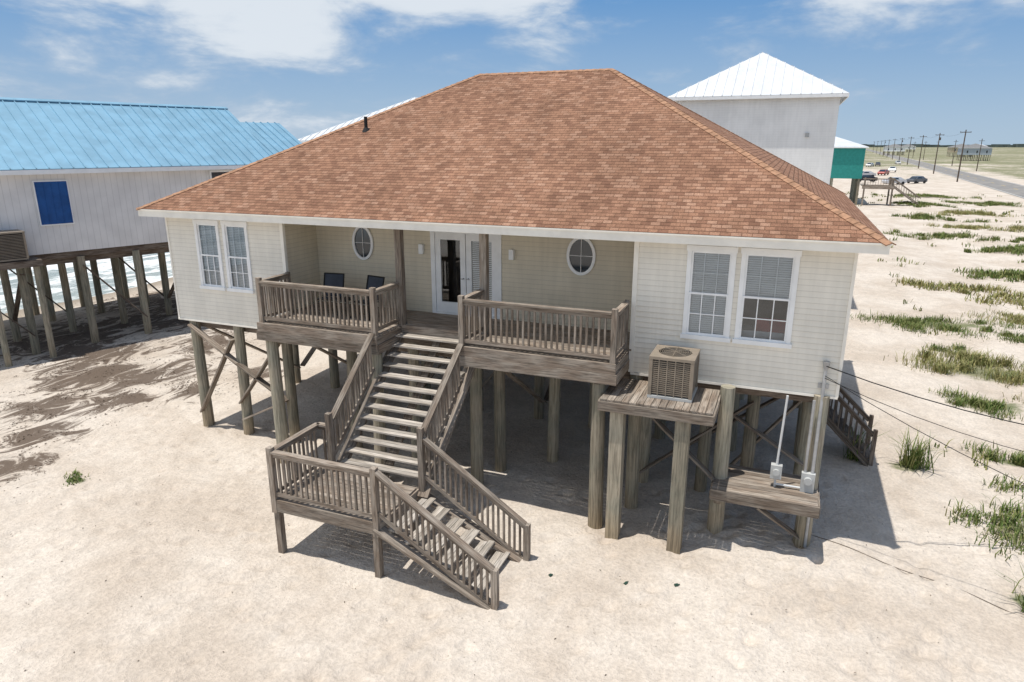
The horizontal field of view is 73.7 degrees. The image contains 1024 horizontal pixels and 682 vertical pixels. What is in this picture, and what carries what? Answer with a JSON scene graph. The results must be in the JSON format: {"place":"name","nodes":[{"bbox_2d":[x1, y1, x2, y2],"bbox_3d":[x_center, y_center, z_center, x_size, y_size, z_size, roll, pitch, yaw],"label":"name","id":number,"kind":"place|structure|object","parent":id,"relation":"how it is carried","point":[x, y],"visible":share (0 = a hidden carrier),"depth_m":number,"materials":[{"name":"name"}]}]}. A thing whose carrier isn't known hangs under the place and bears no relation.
{"place":"outdoors","nodes":[
{"label":"outdoors","id":0,"kind":"place"},
{"bbox_2d":[0,252,172,312],"bbox_3d":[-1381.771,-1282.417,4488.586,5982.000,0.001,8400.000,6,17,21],"label":"sea water","id":1,"kind":"structure","parent":0,"point":[151,267],"depth_m":46.10,"materials":[{"name":"white liquid"}]},
{"bbox_2d":[0,169,234,255],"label":"walls","id":2,"kind":"structure","parent":0,"point":[105,211],"depth_m":28.36,"materials":[{"name":"white wood"}]},
{"bbox_2d":[34,181,72,224],"bbox_3d":[-18.202,-5.489,27.127,0.055,1.650,1.100,14,21,40],"label":"window shutter","id":3,"kind":"object","parent":2,"relation":"attached to","point":[53,201],"depth_m":27.11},
{"bbox_2d":[32,170,231,225],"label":"window trim","id":4,"kind":"structure","parent":2,"relation":"attached to","point":[210,174],"depth_m":27.23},
{"bbox_2d":[0,97,301,170],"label":"roof","id":5,"kind":"structure","parent":2,"relation":"on","point":[43,134],"depth_m":30.35,"materials":[{"name":"blue metal"}]},
{"bbox_2d":[0,165,244,174],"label":"eave fascia","id":6,"kind":"structure","parent":5,"relation":"attached to","point":[63,171],"depth_m":28.07,"materials":[{"name":"white paint"}]},
{"bbox_2d":[211,172,227,177],"bbox_3d":[-13.557,-7.567,31.909,0.040,0.640,0.940,14,21,40],"label":"dark window","id":7,"kind":"structure","parent":2,"relation":"in","point":[215,174],"depth_m":31.67,"materials":[{"name":"black glass"}]},
{"bbox_2d":[472,241,491,300],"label":"door blinds","id":8,"kind":"object","parent":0,"point":[475,248],"depth_m":17.49,"materials":[{"name":"white plastic"}]},
{"bbox_2d":[0,147,1023,681],"bbox_3d":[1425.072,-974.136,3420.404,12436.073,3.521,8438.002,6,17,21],"label":"sand ground","id":9,"kind":"structure","parent":0,"point":[146,551],"depth_m":14.76,"materials":[{"name":"beige sand"}]},
{"bbox_2d":[0,250,172,366],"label":"piles","id":10,"kind":"object","parent":9,"relation":"on","point":[29,300],"visible":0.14,"depth_m":30.23,"materials":[{"name":"wood"}]},
{"bbox_2d":[0,256,173,335],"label":"bracing","id":11,"kind":"object","parent":10,"relation":"attached to","point":[33,261],"visible":0.62,"depth_m":27.99,"materials":[{"name":"brown wood"}]},
{"bbox_2d":[29,242,168,265],"bbox_3d":[-20.552,-4.503,31.782,8.800,0.480,15.500,14,21,40],"label":"underside","id":12,"kind":"object","parent":10,"relation":"on","point":[91,254],"visible":0.08,"depth_m":28.98,"materials":[{"name":"brown wood"}]},
{"bbox_2d":[0,229,28,261],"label":"air conditioner","id":13,"kind":"object","parent":12,"relation":"on","point":[13,245],"visible":1,"depth_m":25.65,"materials":[{"name":"beige metal"}]},
{"bbox_2d":[265,332,530,610],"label":"wooden staircase","id":14,"kind":"structure","parent":9,"relation":"on","point":[352,497],"depth_m":14.08,"materials":[{"name":"brown wood"}]},
{"bbox_2d":[189,321,829,548],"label":"piles","id":15,"kind":"object","parent":9,"relation":"on","point":[638,443],"visible":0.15,"depth_m":16.82,"materials":[{"name":"brown wood"}]},
{"bbox_2d":[256,322,628,385],"bbox_3d":[-1.653,-0.071,16.869,9.330,0.550,2.722,6,17,21],"label":"deck framing","id":16,"kind":"object","parent":15,"relation":"on","point":[561,368],"visible":0.45,"depth_m":15.17,"materials":[{"name":"brown wood"}]},
{"bbox_2d":[255,272,629,363],"bbox_3d":[-1.919,-0.495,16.044,9.180,1.560,1.205,6,17,21],"label":"balcony railing","id":17,"kind":"object","parent":16,"relation":"on","point":[469,327],"visible":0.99,"depth_m":15.21,"materials":[{"name":"brown wood"}]},
{"bbox_2d":[264,301,630,364],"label":"porch deck","id":18,"kind":"structure","parent":16,"relation":"on","point":[432,320],"depth_m":16.60,"materials":[{"name":"brown wood"}]},
{"bbox_2d":[313,272,345,314],"bbox_3d":[-4.817,-1.240,18.088,0.610,1.028,0.640,4,16,13],"label":"patio chair","id":19,"kind":"object","parent":18,"relation":"on","point":[334,279],"visible":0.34,"depth_m":18.23,"materials":[{"name":"blue fabric"}]},
{"bbox_2d":[332,297,350,317],"bbox_3d":[-4.366,-0.847,17.671,0.514,0.503,0.514,6,17,21],"label":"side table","id":20,"kind":"object","parent":18,"relation":"on","point":[341,301],"visible":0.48,"depth_m":17.59,"materials":[{"name":"black"}]},
{"bbox_2d":[353,275,384,320],"bbox_3d":[-3.714,-1.132,17.712,0.610,1.028,0.640,10,19,32],"label":"patio chair","id":21,"kind":"object","parent":18,"relation":"on","point":[375,281],"visible":0.47,"depth_m":17.78,"materials":[{"name":"blue fabric"}]},
{"bbox_2d":[393,229,488,333],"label":"porch columns","id":22,"kind":"structure","parent":18,"relation":"on","point":[400,268],"depth_m":16.44,"materials":[{"name":"brown wood"}]},
{"bbox_2d":[284,224,633,331],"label":"porch walls","id":23,"kind":"structure","parent":18,"relation":"on","point":[536,271],"depth_m":17.25,"materials":[{"name":"beige wood"}]},
{"bbox_2d":[352,227,373,259],"bbox_3d":[-4.053,-2.670,18.541,0.660,0.940,0.040,6,17,21],"label":"oval window frame","id":24,"kind":"object","parent":23,"relation":"attached to","point":[371,246],"visible":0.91,"depth_m":18.54,"materials":[{"name":"white wood"}]},
{"bbox_2d":[355,228,370,256],"bbox_3d":[-4.047,-2.674,18.554,0.540,0.820,0.001,6,17,21],"label":"oval window pane","id":25,"kind":"object","parent":24,"relation":"in","point":[366,245],"visible":0.95,"depth_m":18.56,"materials":[{"name":"grey glass"}]},
{"bbox_2d":[430,231,501,318],"bbox_3d":[-1.181,-1.752,17.647,2.000,2.270,0.120,6,17,21],"label":"door frame","id":26,"kind":"object","parent":23,"relation":"attached to","point":[440,305],"visible":0.81,"depth_m":17.61,"materials":[{"name":"white wood"}]},
{"bbox_2d":[418,244,514,259],"bbox_3d":[-1.193,-2.280,17.421,2.670,0.250,0.100,6,17,21],"label":"porch light","id":27,"kind":"object","parent":23,"relation":"attached to","point":[511,251],"visible":1,"depth_m":17.00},
{"bbox_2d":[566,238,595,274],"bbox_3d":[1.652,-2.035,16.334,0.720,0.940,0.040,6,17,21],"label":"oval window frame","id":28,"kind":"object","parent":23,"relation":"attached to","point":[568,255],"visible":0.94,"depth_m":16.33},
{"bbox_2d":[570,239,592,271],"bbox_3d":[1.658,-2.039,16.347,0.600,0.820,0.001,6,17,21],"label":"oval window pane","id":29,"kind":"object","parent":28,"relation":"in","point":[583,260],"visible":0.95,"depth_m":16.35,"materials":[{"name":"grey glass"}]},
{"bbox_2d":[187,323,803,480],"bbox_3d":[0.023,0.798,20.735,16.967,3.037,8.926,6,17,21],"label":"pile bracing","id":30,"kind":"object","parent":15,"relation":"attached to","point":[225,353],"visible":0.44,"depth_m":19.23,"materials":[{"name":"brown wood"}]},
{"bbox_2d":[200,322,812,402],"bbox_3d":[0.831,-1.434,22.616,17.430,0.550,12.960,6,17,21],"label":"floor framing","id":31,"kind":"object","parent":15,"relation":"on","point":[718,387],"visible":0.01,"depth_m":14.88,"materials":[{"name":"brown wood"}]},
{"bbox_2d":[200,226,792,333],"bbox_3d":[-1.085,-1.680,17.594,17.270,2.600,2.540,6,17,21],"label":"interior","id":32,"kind":"object","parent":31,"relation":"on","point":[451,278],"visible":0.07,"depth_m":18.84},
{"bbox_2d":[167,218,854,395],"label":"walls","id":33,"kind":"structure","parent":31,"relation":"on","point":[821,300],"depth_m":14.32,"materials":[{"name":"white wood"}]},
{"bbox_2d":[192,219,226,290],"bbox_3d":[-8.359,-2.377,18.878,0.910,1.930,0.125,6,17,21],"label":"window frame","id":34,"kind":"object","parent":33,"relation":"attached to","point":[198,239],"visible":0.99,"depth_m":18.88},
{"bbox_2d":[199,225,220,284],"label":"window blinds","id":35,"kind":"object","parent":34,"relation":"in","point":[210,260],"depth_m":18.97,"materials":[{"name":"white plastic"}]},
{"bbox_2d":[220,221,254,293],"bbox_3d":[-7.440,-2.275,18.523,0.910,1.930,0.125,6,17,21],"label":"window frame","id":36,"kind":"object","parent":33,"relation":"attached to","point":[226,241],"visible":0.96,"depth_m":18.53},
{"bbox_2d":[227,227,248,287],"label":"window blinds","id":37,"kind":"object","parent":36,"relation":"in","point":[237,248],"depth_m":18.61,"materials":[{"name":"white plastic"}]},
{"bbox_2d":[165,217,858,399],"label":"corner trim","id":38,"kind":"structure","parent":33,"relation":"attached to","point":[634,282],"depth_m":14.64,"materials":[{"name":"paint"}]},
{"bbox_2d":[680,245,738,342],"bbox_3d":[4.058,-0.976,14.080,1.020,1.970,0.125,6,17,21],"label":"window frame","id":39,"kind":"object","parent":33,"relation":"attached to","point":[705,249],"visible":0.98,"depth_m":14.07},
{"bbox_2d":[688,252,729,334],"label":"window blinds","id":40,"kind":"object","parent":39,"relation":"in","point":[709,279],"depth_m":14.15,"materials":[{"name":"grey plastic"}]},
{"bbox_2d":[741,325,784,340],"bbox_3d":[5.288,-0.165,14.372,0.910,0.170,0.420,6,17,21],"label":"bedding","id":41,"kind":"object","parent":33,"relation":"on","point":[747,330],"visible":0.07,"depth_m":14.21,"materials":[{"name":"white fabric"}]},
{"bbox_2d":[732,247,801,348],"bbox_3d":[5.097,-0.860,13.678,1.140,1.970,0.125,6,17,21],"label":"window frame","id":42,"kind":"object","parent":33,"relation":"attached to","point":[795,255],"visible":0.99,"depth_m":13.66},
{"bbox_2d":[745,256,792,298],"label":"window blinds","id":43,"kind":"object","parent":42,"relation":"in","point":[753,284],"depth_m":13.63,"materials":[{"name":"white plastic"}]},
{"bbox_2d":[756,317,785,332],"bbox_3d":[5.364,-0.265,14.121,0.610,0.400,0.040,6,17,21],"label":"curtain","id":44,"kind":"object","parent":33,"relation":"hanging from","point":[765,326],"depth_m":14.09,"materials":[{"name":"red fabric"}]},
{"bbox_2d":[0,296,1020,674],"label":"seaweed wrack","id":45,"kind":"object","parent":9,"relation":"on","point":[174,394],"visible":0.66,"depth_m":24.03,"materials":[{"name":"brown plant"}]},
{"bbox_2d":[63,191,1023,611],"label":"beach grass","id":46,"kind":"structure","parent":9,"relation":"on","point":[913,459],"depth_m":27.32,"materials":[{"name":"green plant"}]},
{"bbox_2d":[597,378,720,554],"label":"equipment platform","id":47,"kind":"structure","parent":9,"relation":"on","point":[623,397],"depth_m":13.99,"materials":[{"name":"brown wood"}]},
{"bbox_2d":[647,344,700,402],"bbox_3d":[3.361,0.648,14.168,0.900,0.910,0.900,6,17,21],"label":"air conditioner","id":48,"kind":"object","parent":47,"relation":"on","point":[673,373],"visible":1,"depth_m":13.83,"materials":[{"name":"paint"}]},
{"bbox_2d":[709,361,829,547],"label":"utility service deck","id":49,"kind":"structure","parent":9,"relation":"on","point":[774,488],"depth_m":14.08,"materials":[{"name":"brown wood"}]},
{"bbox_2d":[825,378,1023,451],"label":"power cable","id":50,"kind":"object","parent":49,"relation":"attached to","point":[926,420],"visible":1,"depth_m":13.66,"materials":[{"name":"black rubber"}]},
{"bbox_2d":[826,366,1023,424],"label":"power cable","id":51,"kind":"object","parent":49,"relation":"attached to","point":[924,398],"visible":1,"depth_m":13.45,"materials":[{"name":"black rubber"}]},
{"bbox_2d":[826,376,1023,483],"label":"power cable","id":52,"kind":"object","parent":49,"relation":"attached to","point":[925,434],"visible":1,"depth_m":12.68,"materials":[{"name":"black rubber"}]},
{"bbox_2d":[829,178,859,204],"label":"piles","id":53,"kind":"object","parent":9,"relation":"on","point":[854,190],"visible":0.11,"depth_m":99.81,"materials":[{"name":"wood"}]},
{"bbox_2d":[830,148,865,178],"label":"walls","id":54,"kind":"structure","parent":53,"relation":"on","point":[847,163],"depth_m":95.74,"materials":[{"name":"teal paint"}]},
{"bbox_2d":[834,136,867,146],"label":"roof","id":55,"kind":"structure","parent":54,"relation":"on","point":[840,142],"depth_m":95.94,"materials":[{"name":"white metal"}]},
{"bbox_2d":[834,147,868,147],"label":"fascia","id":56,"kind":"structure","parent":54,"relation":"attached to","point":[851,147],"depth_m":94.78,"materials":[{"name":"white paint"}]},
{"bbox_2d":[826,386,877,466],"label":"side stairs","id":57,"kind":"structure","parent":9,"relation":"on","point":[836,423],"depth_m":18.20,"materials":[{"name":"brown wood"}]},
{"bbox_2d":[860,175,877,181],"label":"parked car","id":58,"kind":"object","parent":9,"relation":"on","point":[868,176],"visible":0.6,"depth_m":151.21,"materials":[{"name":"paint"}]},
{"bbox_2d":[862,171,875,175],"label":"parked car","id":59,"kind":"object","parent":9,"relation":"on","point":[868,173],"visible":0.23,"depth_m":182.34,"materials":[{"name":"paint"}]},
{"bbox_2d":[877,169,888,174],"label":"parked car","id":60,"kind":"object","parent":9,"relation":"on","point":[883,171],"visible":0.98,"depth_m":188.49,"materials":[{"name":"paint"}]},
{"bbox_2d":[860,177,920,205],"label":"deck and stairs","id":61,"kind":"structure","parent":9,"relation":"on","point":[891,186],"depth_m":94.17,"materials":[{"name":"brown wood"}]},
{"bbox_2d":[884,151,904,154],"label":"piles","id":62,"kind":"object","parent":9,"relation":"on","point":[894,152],"visible":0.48,"depth_m":546.83,"materials":[{"name":"brown wood"}]},
{"bbox_2d":[883,147,904,150],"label":"walls","id":63,"kind":"structure","parent":62,"relation":"on","point":[892,148],"depth_m":541.09,"materials":[{"name":"white"}]},
{"bbox_2d":[885,144,904,146],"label":"roof","id":64,"kind":"structure","parent":63,"relation":"on","point":[892,145],"depth_m":541.81,"materials":[{"name":"grey"}]},
{"bbox_2d":[882,177,906,184],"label":"parked car","id":65,"kind":"object","parent":9,"relation":"on","point":[901,180],"visible":0.49,"depth_m":144.28,"materials":[{"name":"paint"}]},
{"bbox_2d":[906,176,927,183],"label":"parked car","id":66,"kind":"object","parent":9,"relation":"on","point":[917,179],"visible":0.99,"depth_m":147.83,"materials":[{"name":"paint"}]},
{"bbox_2d":[812,535,1023,617],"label":"ground cable","id":67,"kind":"object","parent":9,"relation":"on","point":[910,572],"visible":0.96,"depth_m":13.68,"materials":[{"name":"grey rubber"}]},
{"bbox_2d":[918,135,926,168],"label":"utility pole","id":68,"kind":"object","parent":9,"relation":"on","point":[923,136],"visible":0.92,"depth_m":241.09,"materials":[{"name":"brown wood"}]},
{"bbox_2d":[933,133,940,173],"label":"utility pole","id":69,"kind":"object","parent":9,"relation":"on","point":[936,153],"visible":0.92,"depth_m":197.82,"materials":[{"name":"brown wood"}]},
{"bbox_2d":[862,144,1023,146],"bbox_3d":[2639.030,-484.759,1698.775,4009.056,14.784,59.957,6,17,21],"label":"distant tree line","id":70,"kind":"object","parent":9,"relation":"on","point":[991,145],"visible":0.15,"depth_m":2163.24,"materials":[{"name":"green plant"}]},
{"bbox_2d":[956,130,970,181],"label":"utility pole","id":71,"kind":"object","parent":9,"relation":"on","point":[965,132],"visible":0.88,"depth_m":154.28,"materials":[{"name":"brown wood"}]},
{"bbox_2d":[957,155,990,160],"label":"piles","id":72,"kind":"object","parent":9,"relation":"on","point":[974,157],"visible":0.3,"depth_m":362.69,"materials":[{"name":"brown wood"}]},
{"bbox_2d":[957,148,991,154],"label":"walls","id":73,"kind":"structure","parent":72,"relation":"on","point":[972,151],"depth_m":357.27,"materials":[{"name":"grey"}]},
{"bbox_2d":[959,143,991,147],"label":"roof","id":74,"kind":"structure","parent":73,"relation":"on","point":[975,145],"depth_m":358.41,"materials":[{"name":"grey"}]},
{"bbox_2d":[976,139,982,170],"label":"utility pole","id":75,"kind":"object","parent":9,"relation":"on","point":[979,155],"visible":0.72,"depth_m":217.21,"materials":[{"name":"brown wood"}]},
{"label":"piles","id":76,"kind":"object","parent":9,"relation":"on","visible":0},
{"bbox_2d":[675,97,839,183],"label":"walls","id":77,"kind":"structure","parent":76,"relation":"on","point":[779,127],"depth_m":33.34,"materials":[{"name":"white"}]},
{"bbox_2d":[667,52,848,100],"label":"roof","id":78,"kind":"structure","parent":77,"relation":"on","point":[762,73],"depth_m":34.19,"materials":[{"name":"white metal"}]},
{"bbox_2d":[669,93,849,105],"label":"fascia","id":79,"kind":"structure","parent":77,"relation":"attached to","point":[845,95],"depth_m":33.08,"materials":[{"name":"white paint"}]},
{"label":"piles","id":80,"kind":"object","parent":9,"relation":"on","visible":0},
{"bbox_2d":[947,147,958,151],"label":"walls","id":81,"kind":"structure","parent":80,"relation":"on","point":[950,149],"depth_m":476.98,"materials":[{"name":"beige"}]},
{"bbox_2d":[0,0,1023,144],"label":"sky","id":82,"kind":"structure","parent":0,"point":[908,69],"materials":[{"name":"blue"}]},
{"bbox_2d":[138,209,891,254],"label":"fascia","id":83,"kind":"structure","parent":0,"point":[820,245],"depth_m":14.51,"materials":[{"name":"paint"}]},
{"bbox_2d":[142,71,885,242],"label":"roof","id":84,"kind":"structure","parent":83,"relation":"on","point":[603,150],"depth_m":16.89,"materials":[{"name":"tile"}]},
{"bbox_2d":[362,117,368,131],"bbox_3d":[-4.243,-6.267,19.829,0.257,0.480,0.257,6,17,21],"label":"vent pipe","id":85,"kind":"object","parent":84,"relation":"on","point":[365,128],"visible":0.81,"depth_m":19.78,"materials":[{"name":"black metal"}]},
{"bbox_2d":[136,68,896,245],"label":"ridge caps","id":86,"kind":"object","parent":84,"relation":"attached to","point":[878,237],"visible":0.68,"depth_m":18.21,"materials":[{"name":"brown"}]},
{"bbox_2d":[194,211,865,242],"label":"soffit","id":87,"kind":"structure","parent":83,"relation":"attached to","point":[561,228],"depth_m":15.66,"materials":[{"name":"plastic"}]},
{"bbox_2d":[866,149,1023,197],"bbox_3d":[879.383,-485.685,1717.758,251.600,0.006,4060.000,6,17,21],"label":"road","id":88,"kind":"structure","parent":0,"point":[1015,189],"depth_m":171.22,"materials":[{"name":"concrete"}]},
{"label":"walls","id":89,"kind":"object","parent":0,"visible":0},
{"bbox_2d":[298,97,417,139],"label":"roof","id":90,"kind":"structure","parent":89,"relation":"on","point":[323,132],"depth_m":50.75,"materials":[{"name":"white metal"}]}
]}

